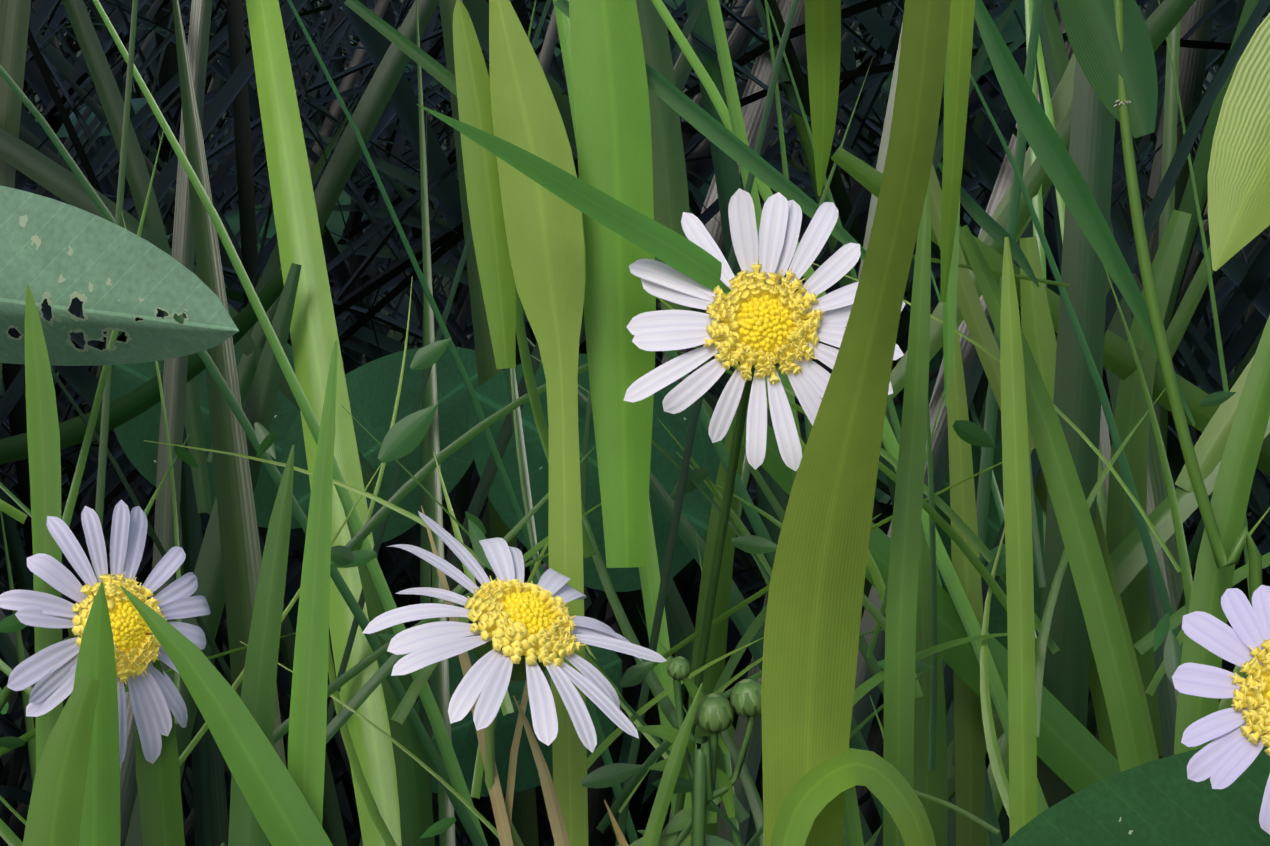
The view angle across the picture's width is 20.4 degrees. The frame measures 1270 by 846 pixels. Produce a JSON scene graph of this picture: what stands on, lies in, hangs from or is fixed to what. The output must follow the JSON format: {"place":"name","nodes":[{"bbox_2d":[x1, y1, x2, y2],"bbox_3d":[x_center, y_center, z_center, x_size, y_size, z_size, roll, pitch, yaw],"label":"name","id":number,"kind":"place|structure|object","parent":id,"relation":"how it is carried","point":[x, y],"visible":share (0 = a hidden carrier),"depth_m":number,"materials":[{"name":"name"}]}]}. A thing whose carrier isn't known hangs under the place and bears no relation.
{"place":"outdoors","nodes":[
{"label":"outdoors","id":0,"kind":"place"},
{"bbox_2d":[421,506,628,845],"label":"dry grass","id":1,"kind":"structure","parent":0,"point":[502,811],"depth_m":0.30,"materials":[{"name":"plant"}]},
{"bbox_2d":[0,0,1269,845],"bbox_3d":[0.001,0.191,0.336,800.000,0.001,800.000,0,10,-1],"label":"ground","id":2,"kind":"structure","parent":0,"point":[339,789],"depth_m":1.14,"materials":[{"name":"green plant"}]},
{"bbox_2d":[0,500,210,763],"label":"flower","id":3,"kind":"object","parent":2,"relation":"on","point":[50,670],"visible":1,"depth_m":0.30,"materials":[{"name":"white plant"}]},
{"bbox_2d":[0,185,238,365],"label":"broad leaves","id":4,"kind":"object","parent":2,"relation":"on","point":[59,256],"visible":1,"depth_m":0.30,"materials":[{"name":"green plant"}]},
{"bbox_2d":[363,511,666,845],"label":"flower","id":5,"kind":"object","parent":2,"relation":"on","point":[518,629],"visible":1,"depth_m":0.29,"materials":[{"name":"white plant"}]},
{"bbox_2d":[0,0,1059,838],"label":"weed leaves","id":6,"kind":"object","parent":2,"relation":"on","point":[1010,32],"visible":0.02,"depth_m":0.62,"materials":[{"name":"green plant"}]},
{"bbox_2d":[617,656,760,845],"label":"flower buds","id":7,"kind":"object","parent":2,"relation":"on","point":[714,715],"visible":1,"depth_m":0.30,"materials":[{"name":"green plant"}]},
{"bbox_2d":[331,338,734,845],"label":"leaflets","id":8,"kind":"object","parent":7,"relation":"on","point":[404,436],"visible":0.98,"depth_m":0.30,"materials":[{"name":"green plant"}]},
{"bbox_2d":[111,325,1269,845],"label":"broad leaves","id":9,"kind":"object","parent":2,"relation":"on","point":[1165,801],"visible":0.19,"depth_m":0.46,"materials":[{"name":"green plant"}]},
{"bbox_2d":[624,188,904,814],"bbox_3d":[-0.002,0.082,0.344,0.023,0.216,0.077,-4,11,-23],"label":"flower","id":10,"kind":"object","parent":2,"relation":"on","point":[762,323],"visible":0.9,"depth_m":0.30,"materials":[{"name":"white plant"}]},
{"bbox_2d":[1172,585,1269,834],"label":"flower","id":11,"kind":"object","parent":2,"relation":"on","point":[1227,756],"visible":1,"depth_m":0.26,"materials":[{"name":"white plant"}]}
]}

